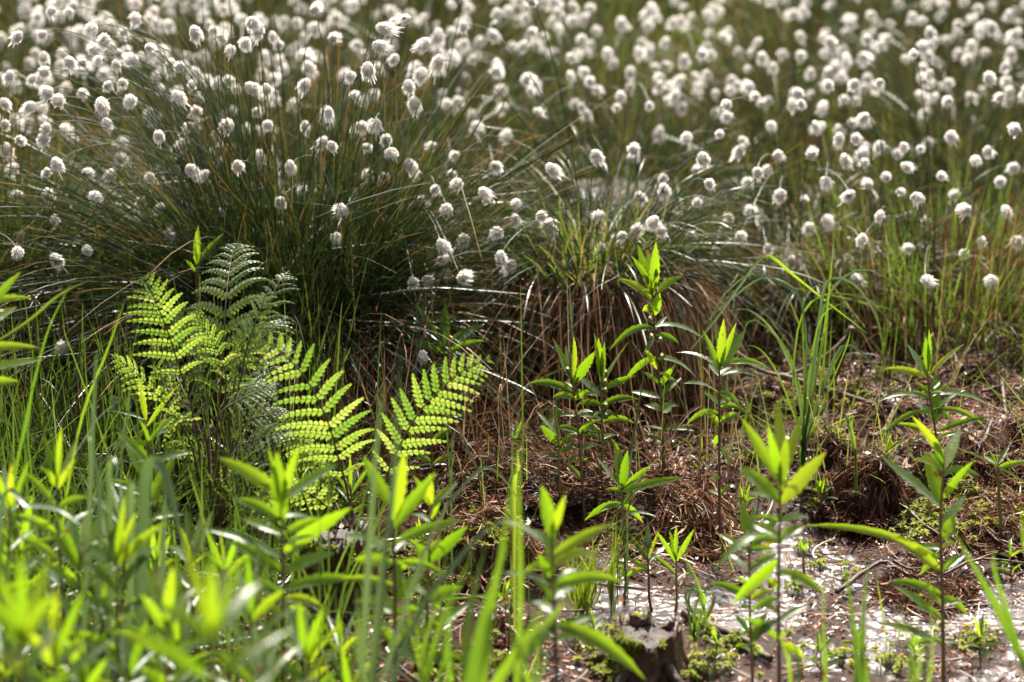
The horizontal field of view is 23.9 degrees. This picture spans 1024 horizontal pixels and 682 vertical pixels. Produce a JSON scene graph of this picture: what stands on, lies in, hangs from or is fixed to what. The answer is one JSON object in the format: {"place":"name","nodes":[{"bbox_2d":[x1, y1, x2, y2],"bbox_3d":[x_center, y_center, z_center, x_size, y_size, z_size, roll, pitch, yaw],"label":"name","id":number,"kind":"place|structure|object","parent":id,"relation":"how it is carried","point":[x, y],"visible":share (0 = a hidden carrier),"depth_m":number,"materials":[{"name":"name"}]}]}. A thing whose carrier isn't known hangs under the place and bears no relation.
{"place":"outdoors","nodes":[
{"label":"outdoors","id":0,"kind":"place"},
{"bbox_2d":[0,0,1023,681],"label":"ground","id":1,"kind":"structure","parent":0,"point":[574,518],"depth_m":3.48,"materials":[{"name":"brown soil"}]},
{"bbox_2d":[0,272,42,449],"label":"loosestrife plant","id":2,"kind":"object","parent":1,"relation":"on","point":[4,313],"visible":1,"depth_m":2.94,"materials":[{"name":"green plant"}]},
{"bbox_2d":[0,461,45,681],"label":"loosestrife plant","id":3,"kind":"object","parent":1,"relation":"on","point":[11,498],"visible":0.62,"depth_m":2.75,"materials":[{"name":"green plant"}]},
{"bbox_2d":[2,495,60,681],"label":"loosestrife plant","id":4,"kind":"object","parent":1,"relation":"on","point":[16,533],"visible":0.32,"depth_m":2.86,"materials":[{"name":"green plant"}]},
{"bbox_2d":[0,553,74,681],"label":"loosestrife plant","id":5,"kind":"object","parent":1,"relation":"on","point":[20,621],"visible":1,"depth_m":2.09,"materials":[{"name":"green plant"}]},
{"bbox_2d":[0,280,130,630],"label":"grass clump","id":6,"kind":"object","parent":1,"relation":"on","point":[25,426],"visible":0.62,"depth_m":2.99,"materials":[{"name":"green plant"}]},
{"bbox_2d":[12,428,119,663],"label":"loosestrife plant","id":7,"kind":"object","parent":1,"relation":"on","point":[57,477],"visible":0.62,"depth_m":2.77,"materials":[{"name":"green plant"}]},
{"bbox_2d":[0,0,141,213],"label":"cottongrass tussock","id":8,"kind":"object","parent":1,"relation":"on","point":[37,15],"visible":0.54,"depth_m":4.88,"materials":[{"name":"plant"}]},
{"bbox_2d":[30,508,122,672],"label":"loosestrife plant","id":9,"kind":"object","parent":1,"relation":"on","point":[74,555],"visible":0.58,"depth_m":2.67,"materials":[{"name":"green plant"}]},
{"bbox_2d":[0,0,156,113],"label":"cottongrass tussock","id":10,"kind":"object","parent":1,"relation":"on","point":[23,13],"visible":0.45,"depth_m":5.58,"materials":[{"name":"plant"}]},
{"bbox_2d":[0,350,186,681],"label":"grass clump","id":11,"kind":"object","parent":1,"relation":"on","point":[150,463],"visible":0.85,"depth_m":2.65,"materials":[{"name":"green plant"}]},
{"bbox_2d":[0,0,213,110],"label":"cottongrass tussock","id":12,"kind":"object","parent":1,"relation":"on","point":[59,24],"visible":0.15,"depth_m":5.87,"materials":[{"name":"plant"}]},
{"bbox_2d":[58,475,165,681],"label":"loosestrife plant","id":13,"kind":"object","parent":1,"relation":"on","point":[118,501],"visible":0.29,"depth_m":2.81,"materials":[{"name":"green plant"}]},
{"bbox_2d":[69,495,171,681],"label":"loosestrife plant","id":14,"kind":"object","parent":1,"relation":"on","point":[117,543],"visible":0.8,"depth_m":2.62,"materials":[{"name":"green plant"}]},
{"bbox_2d":[0,0,252,175],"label":"cottongrass tussock","id":15,"kind":"object","parent":1,"relation":"on","point":[79,29],"visible":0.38,"depth_m":5.34,"materials":[{"name":"plant"}]},
{"bbox_2d":[0,69,259,229],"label":"cottongrass tussock","id":16,"kind":"object","parent":1,"relation":"on","point":[112,79],"visible":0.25,"depth_m":4.77,"materials":[{"name":"plant"}]},
{"bbox_2d":[105,415,191,624],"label":"loosestrife plant","id":17,"kind":"object","parent":1,"relation":"on","point":[138,454],"visible":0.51,"depth_m":3.00,"materials":[{"name":"green plant"}]},
{"bbox_2d":[114,562,205,681],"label":"loosestrife plant","id":18,"kind":"object","parent":1,"relation":"on","point":[161,596],"visible":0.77,"depth_m":2.42,"materials":[{"name":"green plant"}]},
{"bbox_2d":[0,14,324,488],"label":"cottongrass tussock","id":19,"kind":"object","parent":1,"relation":"on","point":[18,250],"visible":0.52,"depth_m":3.84,"materials":[{"name":"plant"}]},
{"bbox_2d":[9,0,318,193],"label":"cottongrass tussock","id":20,"kind":"object","parent":1,"relation":"on","point":[223,9],"visible":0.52,"depth_m":5.10,"materials":[{"name":"plant"}]},
{"bbox_2d":[34,0,354,132],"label":"cottongrass tussock","id":21,"kind":"object","parent":1,"relation":"on","point":[185,5],"visible":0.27,"depth_m":5.70,"materials":[{"name":"plant"}]},
{"bbox_2d":[147,504,244,678],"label":"loosestrife plant","id":22,"kind":"object","parent":1,"relation":"on","point":[192,542],"visible":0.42,"depth_m":2.87,"materials":[{"name":"green plant"}]},
{"bbox_2d":[116,549,292,681],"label":"loosestrife plant","id":23,"kind":"object","parent":1,"relation":"on","point":[218,611],"visible":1,"depth_m":2.00,"materials":[{"name":"green plant"}]},
{"bbox_2d":[110,243,300,528],"bbox_3d":[-0.408,0.069,3.331,0.261,0.381,0.416,0,18,0],"label":"fern","id":24,"kind":"object","parent":1,"relation":"on","point":[248,392],"visible":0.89,"depth_m":3.31,"materials":[{"name":"green plant"}]},
{"bbox_2d":[0,118,440,577],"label":"meadow grass","id":25,"kind":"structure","parent":1,"relation":"on","point":[2,432],"depth_m":3.56,"materials":[{"name":"green plant"}]},
{"bbox_2d":[179,529,263,681],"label":"loosestrife plant","id":26,"kind":"object","parent":1,"relation":"on","point":[227,552],"visible":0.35,"depth_m":2.81,"materials":[{"name":"green plant"}]},
{"bbox_2d":[64,0,424,162],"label":"cottongrass tussock","id":27,"kind":"object","parent":1,"relation":"on","point":[351,5],"visible":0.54,"depth_m":5.22,"materials":[{"name":"plant"}]},
{"bbox_2d":[77,13,421,221],"bbox_3d":[-0.559,-0.374,4.831,0.775,0.495,0.790,-1,18,-4],"label":"cottongrass tussock","id":28,"kind":"object","parent":1,"relation":"on","point":[240,18],"visible":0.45,"depth_m":4.83,"materials":[{"name":"plant"}]},
{"bbox_2d":[106,0,404,180],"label":"cottongrass tussock","id":29,"kind":"object","parent":1,"relation":"on","point":[334,18],"visible":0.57,"depth_m":5.07,"materials":[{"name":"plant"}]},
{"bbox_2d":[202,621,316,681],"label":"loosestrife plant","id":30,"kind":"object","parent":1,"relation":"on","point":[262,663],"visible":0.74,"depth_m":2.44,"materials":[{"name":"green plant"}]},
{"bbox_2d":[223,551,302,676],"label":"loosestrife plant","id":31,"kind":"object","parent":1,"relation":"on","point":[246,583],"visible":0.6,"depth_m":2.57,"materials":[{"name":"green plant"}]},
{"bbox_2d":[206,445,351,681],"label":"loosestrife plant","id":32,"kind":"object","parent":1,"relation":"on","point":[278,484],"visible":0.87,"depth_m":2.71,"materials":[{"name":"green plant"}]},
{"bbox_2d":[0,99,560,591],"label":"meadow rush","id":33,"kind":"object","parent":1,"relation":"on","point":[42,475],"visible":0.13,"depth_m":3.61,"materials":[{"name":"green plant"}]},
{"bbox_2d":[0,234,581,681],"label":"grass","id":34,"kind":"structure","parent":1,"relation":"on","point":[72,598],"depth_m":3.27,"materials":[{"name":"green plant"}]},
{"bbox_2d":[279,594,342,680],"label":"loosestrife plant","id":35,"kind":"object","parent":1,"relation":"on","point":[305,650],"visible":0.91,"depth_m":2.51,"materials":[{"name":"green plant"}]},
{"bbox_2d":[203,0,443,113],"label":"cottongrass tussock","id":36,"kind":"object","parent":1,"relation":"on","point":[334,11],"visible":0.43,"depth_m":5.67,"materials":[{"name":"plant"}]},
{"bbox_2d":[280,515,392,621],"bbox_3d":[-0.235,0.320,3.165,0.176,0.158,0.211,0,18,0],"label":"tree stump","id":37,"kind":"object","parent":1,"relation":"on","point":[338,543],"visible":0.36,"depth_m":3.15,"materials":[{"name":"wood"}]},
{"bbox_2d":[252,332,492,526],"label":"fern","id":38,"kind":"object","parent":1,"relation":"on","point":[304,432],"visible":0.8,"depth_m":3.17,"materials":[{"name":"green plant"}]},
{"bbox_2d":[0,0,771,534],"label":"cottongrass tussock","id":39,"kind":"object","parent":1,"relation":"on","point":[252,194],"visible":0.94,"depth_m":3.79,"materials":[{"name":"plant"}]},
{"bbox_2d":[342,452,459,681],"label":"loosestrife plant","id":40,"kind":"object","parent":1,"relation":"on","point":[403,511],"visible":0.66,"depth_m":2.74,"materials":[{"name":"green plant"}]},
{"bbox_2d":[0,154,806,549],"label":"fallen straw","id":41,"kind":"object","parent":1,"relation":"on","point":[504,416],"visible":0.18,"depth_m":3.66,"materials":[{"name":"brown plant"}]},
{"bbox_2d":[402,474,467,663],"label":"loosestrife plant","id":42,"kind":"object","parent":1,"relation":"on","point":[450,541],"visible":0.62,"depth_m":2.89,"materials":[{"name":"green plant"}]},
{"bbox_2d":[257,0,616,111],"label":"cottongrass tussock","id":43,"kind":"object","parent":1,"relation":"on","point":[432,5],"visible":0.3,"depth_m":5.81,"materials":[{"name":"plant"}]},
{"bbox_2d":[402,540,475,681],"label":"grass clump","id":44,"kind":"object","parent":1,"relation":"on","point":[428,661],"visible":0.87,"depth_m":2.59,"materials":[{"name":"green plant"}]},
{"bbox_2d":[164,80,716,437],"bbox_3d":[-0.181,-0.204,4.092,1.090,0.517,1.174,0,18,0],"label":"cottongrass tussock","id":45,"kind":"object","parent":1,"relation":"on","point":[373,125],"visible":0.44,"depth_m":3.87,"materials":[{"name":"plant"}]},
{"bbox_2d":[268,8,617,230],"bbox_3d":[-0.146,-0.384,4.771,0.810,0.527,0.820,5,19,16],"label":"cottongrass tussock","id":46,"kind":"object","parent":1,"relation":"on","point":[525,79],"visible":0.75,"depth_m":4.74,"materials":[{"name":"plant"}]},
{"bbox_2d":[356,346,539,681],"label":"grass clump","id":47,"kind":"object","parent":1,"relation":"on","point":[376,635],"visible":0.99,"depth_m":2.45,"materials":[{"name":"green plant"}]},
{"bbox_2d":[277,0,625,198],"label":"cottongrass tussock","id":48,"kind":"object","parent":1,"relation":"on","point":[463,44],"visible":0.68,"depth_m":5.10,"materials":[{"name":"plant"}]},
{"bbox_2d":[278,0,625,171],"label":"cottongrass tussock","id":49,"kind":"object","parent":1,"relation":"on","point":[396,11],"visible":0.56,"depth_m":5.42,"materials":[{"name":"plant"}]},
{"bbox_2d":[328,0,622,114],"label":"cottongrass tussock","id":50,"kind":"object","parent":1,"relation":"on","point":[583,18],"visible":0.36,"depth_m":5.82,"materials":[{"name":"plant"}]},
{"bbox_2d":[438,428,524,629],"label":"grass clump","id":51,"kind":"object","parent":1,"relation":"on","point":[464,484],"visible":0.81,"depth_m":3.10,"materials":[{"name":"green plant"}]},
{"bbox_2d":[403,498,562,598],"bbox_3d":[-0.041,0.275,3.311,0.225,0.112,0.234,6,19,17],"label":"root hump","id":52,"kind":"object","parent":1,"relation":"on","point":[477,521],"visible":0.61,"depth_m":3.27,"materials":[{"name":"plant"}]},
{"bbox_2d":[446,450,564,681],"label":"grass clump","id":53,"kind":"object","parent":1,"relation":"on","point":[474,663],"visible":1,"depth_m":2.34,"materials":[{"name":"green plant"}]},
{"bbox_2d":[379,386,637,509],"bbox_3d":[-0.008,0.163,3.621,0.393,0.110,0.398,0,18,0],"label":"root hump","id":54,"kind":"object","parent":1,"relation":"on","point":[547,473],"visible":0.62,"depth_m":3.55,"materials":[{"name":"plant"}]},
{"bbox_2d":[402,303,486,432],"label":"loosestrife plant","id":55,"kind":"object","parent":54,"relation":"on","point":[443,328],"visible":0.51,"depth_m":3.69,"materials":[{"name":"green plant"}]},
{"bbox_2d":[0,0,1023,266],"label":"grass","id":56,"kind":"structure","parent":1,"relation":"on","point":[658,30],"depth_m":5.57,"materials":[{"name":"plant"}]},
{"bbox_2d":[2,240,1023,681],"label":"straw litter","id":57,"kind":"object","parent":1,"relation":"on","point":[743,482],"visible":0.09,"depth_m":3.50,"materials":[{"name":"brown plant"}]},
{"bbox_2d":[528,336,598,529],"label":"loosestrife plant","id":58,"kind":"object","parent":1,"relation":"on","point":[572,372],"visible":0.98,"depth_m":3.50,"materials":[{"name":"green plant"}]},
{"bbox_2d":[427,1,704,174],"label":"cottongrass tussock","id":59,"kind":"object","parent":1,"relation":"on","point":[537,46],"visible":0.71,"depth_m":5.30,"materials":[{"name":"plant"}]},
{"bbox_2d":[502,485,644,681],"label":"loosestrife plant","id":60,"kind":"object","parent":1,"relation":"on","point":[551,561],"visible":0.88,"depth_m":2.66,"materials":[{"name":"green plant"}]},
{"bbox_2d":[153,363,999,681],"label":"moss","id":61,"kind":"object","parent":1,"relation":"on","point":[733,639],"visible":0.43,"depth_m":3.15,"materials":[{"name":"green plant"}]},
{"bbox_2d":[469,0,689,88],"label":"cottongrass tussock","id":62,"kind":"object","parent":1,"relation":"on","point":[676,2],"visible":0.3,"depth_m":6.22,"materials":[{"name":"plant"}]},
{"bbox_2d":[558,530,622,614],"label":"grass clump","id":63,"kind":"object","parent":1,"relation":"on","point":[584,593],"visible":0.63,"depth_m":3.24,"materials":[{"name":"green plant"}]},
{"bbox_2d":[351,0,858,445],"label":"cottongrass tussock","id":64,"kind":"object","parent":1,"relation":"on","point":[680,302],"visible":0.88,"depth_m":3.87,"materials":[{"name":"plant"}]},
{"bbox_2d":[577,334,638,502],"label":"loosestrife plant","id":65,"kind":"object","parent":1,"relation":"on","point":[603,372],"visible":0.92,"depth_m":3.56,"materials":[{"name":"green plant"}]},
{"bbox_2d":[453,2,763,211],"bbox_3d":[0.212,-0.505,5.208,0.834,0.421,0.769,-3,18,-9],"label":"cottongrass tussock","id":66,"kind":"object","parent":1,"relation":"on","point":[622,23],"visible":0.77,"depth_m":5.25,"materials":[{"name":"plant"}]},
{"bbox_2d":[429,48,814,234],"bbox_3d":[0.127,-0.396,4.841,1.044,0.430,0.927,0,18,0],"label":"cottongrass tussock","id":67,"kind":"object","parent":1,"relation":"on","point":[674,95],"visible":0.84,"depth_m":4.84,"materials":[{"name":"plant"}]},
{"bbox_2d":[584,445,681,601],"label":"loosestrife plant","id":68,"kind":"object","parent":1,"relation":"on","point":[621,467],"visible":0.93,"depth_m":3.28,"materials":[{"name":"green plant"}]},
{"bbox_2d":[581,606,689,681],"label":"tree stump","id":69,"kind":"object","parent":1,"relation":"on","point":[653,652],"visible":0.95,"depth_m":3.02,"materials":[{"name":"wood"}]},
{"bbox_2d":[585,459,761,561],"bbox_3d":[0.236,0.250,3.509,0.268,0.109,0.273,0,18,0],"label":"root hump","id":70,"kind":"object","parent":1,"relation":"on","point":[689,510],"visible":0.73,"depth_m":3.47,"materials":[{"name":"plant"}]},
{"bbox_2d":[609,242,705,468],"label":"loosestrife plant","id":71,"kind":"object","parent":70,"relation":"on","point":[648,267],"visible":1,"depth_m":3.60,"materials":[{"name":"green plant"}]},
{"bbox_2d":[676,319,768,548],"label":"loosestrife plant","id":72,"kind":"object","parent":70,"relation":"on","point":[726,352],"visible":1,"depth_m":3.42,"materials":[{"name":"green plant"}]},
{"bbox_2d":[563,15,847,203],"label":"cottongrass tussock","id":73,"kind":"object","parent":1,"relation":"on","point":[678,81],"visible":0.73,"depth_m":5.11,"materials":[{"name":"plant"}]},
{"bbox_2d":[408,355,1023,681],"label":"sprig grass","id":74,"kind":"structure","parent":1,"relation":"on","point":[739,500],"depth_m":3.52,"materials":[{"name":"green plant"}]},
{"bbox_2d":[602,0,879,169],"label":"cottongrass tussock","id":75,"kind":"object","parent":1,"relation":"on","point":[707,14],"visible":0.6,"depth_m":5.52,"materials":[{"name":"plant"}]},
{"bbox_2d":[506,285,1023,513],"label":"dead fibres","id":76,"kind":"object","parent":1,"relation":"on","point":[970,405],"visible":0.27,"depth_m":3.78,"materials":[{"name":"plant"}]},
{"bbox_2d":[515,193,1023,515],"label":"bank grass","id":77,"kind":"structure","parent":1,"relation":"on","point":[882,364],"depth_m":3.79,"materials":[{"name":"green plant"}]},
{"bbox_2d":[626,48,934,228],"bbox_3d":[0.555,-0.359,4.815,0.776,0.414,0.716,4,18,11],"label":"cottongrass tussock","id":78,"kind":"object","parent":1,"relation":"on","point":[762,58],"visible":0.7,"depth_m":4.86,"materials":[{"name":"plant"}]},
{"bbox_2d":[569,88,1023,398],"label":"cottongrass tussock","id":79,"kind":"object","parent":1,"relation":"on","point":[810,154],"visible":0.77,"depth_m":4.18,"materials":[{"name":"plant"}]},
{"bbox_2d":[661,0,942,91],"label":"cottongrass tussock","id":80,"kind":"object","parent":1,"relation":"on","point":[807,3],"visible":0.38,"depth_m":6.08,"materials":[{"name":"plant"}]},
{"bbox_2d":[690,235,921,468],"bbox_3d":[0.453,0.010,3.624,0.373,0.360,0.134,0,18,0],"label":"grass clump","id":81,"kind":"object","parent":1,"relation":"on","point":[806,432],"visible":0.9,"depth_m":3.62,"materials":[{"name":"green plant"}]},
{"bbox_2d":[640,0,975,158],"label":"cottongrass tussock","id":82,"kind":"object","parent":1,"relation":"on","point":[802,11],"visible":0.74,"depth_m":5.60,"materials":[{"name":"plant"}]},
{"bbox_2d":[735,0,989,80],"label":"cottongrass tussock","id":83,"kind":"object","parent":1,"relation":"on","point":[854,8],"visible":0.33,"depth_m":6.27,"materials":[{"name":"plant"}]},
{"bbox_2d":[801,452,926,540],"bbox_3d":[0.520,0.219,3.540,0.198,0.114,0.198,0,18,0],"label":"root hump","id":84,"kind":"object","parent":1,"relation":"on","point":[846,507],"visible":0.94,"depth_m":3.50,"materials":[{"name":"plant"}]},
{"bbox_2d":[709,48,1023,406],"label":"cottongrass tussock","id":85,"kind":"object","parent":1,"relation":"on","point":[1012,304],"visible":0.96,"depth_m":4.09,"materials":[{"name":"green plant"}]},
{"bbox_2d":[762,0,1023,173],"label":"cottongrass tussock","id":86,"kind":"object","parent":1,"relation":"on","point":[849,22],"visible":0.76,"depth_m":5.41,"materials":[{"name":"plant"}]},
{"bbox_2d":[776,21,1023,251],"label":"cottongrass tussock","id":87,"kind":"object","parent":1,"relation":"on","point":[991,28],"visible":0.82,"depth_m":4.79,"materials":[{"name":"plant"}]},
{"bbox_2d":[790,0,1023,86],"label":"cottongrass tussock","id":88,"kind":"object","parent":1,"relation":"on","point":[899,3],"visible":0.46,"depth_m":6.00,"materials":[{"name":"plant"}]},
{"bbox_2d":[802,16,1023,194],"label":"cottongrass tussock","id":89,"kind":"object","parent":1,"relation":"on","point":[924,68],"visible":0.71,"depth_m":5.19,"materials":[{"name":"plant"}]},
{"bbox_2d":[808,0,1023,143],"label":"cottongrass tussock","id":90,"kind":"object","parent":1,"relation":"on","point":[999,36],"visible":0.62,"depth_m":5.71,"materials":[{"name":"plant"}]},
{"bbox_2d":[840,0,1023,93],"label":"cottongrass tussock","id":91,"kind":"object","parent":1,"relation":"on","point":[936,27],"visible":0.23,"depth_m":6.03,"materials":[{"name":"plant"}]},
{"bbox_2d":[878,331,991,490],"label":"loosestrife plant","id":92,"kind":"object","parent":1,"relation":"on","point":[935,412],"visible":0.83,"depth_m":3.56,"materials":[{"name":"green plant"}]},
{"bbox_2d":[903,441,1023,559],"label":"root hump","id":93,"kind":"object","parent":1,"relation":"on","point":[979,511],"visible":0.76,"depth_m":3.46,"materials":[{"name":"plant"}]},
{"bbox_2d":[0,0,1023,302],"bbox_3d":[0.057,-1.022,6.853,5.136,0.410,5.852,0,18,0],"label":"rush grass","id":94,"kind":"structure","parent":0,"point":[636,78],"depth_m":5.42,"materials":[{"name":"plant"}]},
{"bbox_2d":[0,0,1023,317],"bbox_3d":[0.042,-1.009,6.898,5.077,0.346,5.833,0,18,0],"label":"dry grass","id":95,"kind":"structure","parent":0,"point":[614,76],"depth_m":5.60,"materials":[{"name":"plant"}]},
{"bbox_2d":[73,520,1023,681],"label":"water","id":96,"kind":"structure","parent":0,"point":[664,610],"depth_m":3.26,"materials":[{"name":"grey liquid"}]},
{"bbox_2d":[6,589,112,681],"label":"loosestrife plant","id":97,"kind":"object","parent":96,"relation":"on","point":[54,651],"visible":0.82,"depth_m":2.32,"materials":[{"name":"green plant"}]},
{"bbox_2d":[59,613,181,681],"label":"loosestrife plant","id":98,"kind":"object","parent":96,"relation":"on","point":[130,651],"visible":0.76,"depth_m":2.53,"materials":[{"name":"green plant"}]},
{"bbox_2d":[710,500,783,681],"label":"loosestrife plant","id":99,"kind":"object","parent":96,"relation":"on","point":[747,522],"visible":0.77,"depth_m":2.96,"materials":[{"name":"green plant"}]},
{"bbox_2d":[714,400,826,681],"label":"loosestrife plant","id":100,"kind":"object","parent":96,"relation":"on","point":[776,457],"visible":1,"depth_m":2.80,"materials":[{"name":"green plant"}]},
{"bbox_2d":[775,540,869,681],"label":"grass clump","id":101,"kind":"object","parent":96,"relation":"on","point":[860,671],"visible":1,"depth_m":2.71,"materials":[{"name":"green plant"}]},
{"bbox_2d":[805,416,979,681],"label":"loosestrife plant","id":102,"kind":"object","parent":96,"relation":"on","point":[940,459],"visible":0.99,"depth_m":3.02,"materials":[{"name":"green plant"}]},
{"bbox_2d":[862,540,991,617],"bbox_3d":[0.566,0.346,3.300,0.176,0.085,0.180,9,20,25],"label":"root hump","id":103,"kind":"object","parent":96,"relation":"on","point":[951,582],"visible":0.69,"depth_m":3.30,"materials":[{"name":"plant"}]},
{"bbox_2d":[953,505,1023,673],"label":"grass clump","id":104,"kind":"object","parent":96,"relation":"on","point":[1005,619],"visible":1,"depth_m":2.59,"materials":[{"name":"green plant"}]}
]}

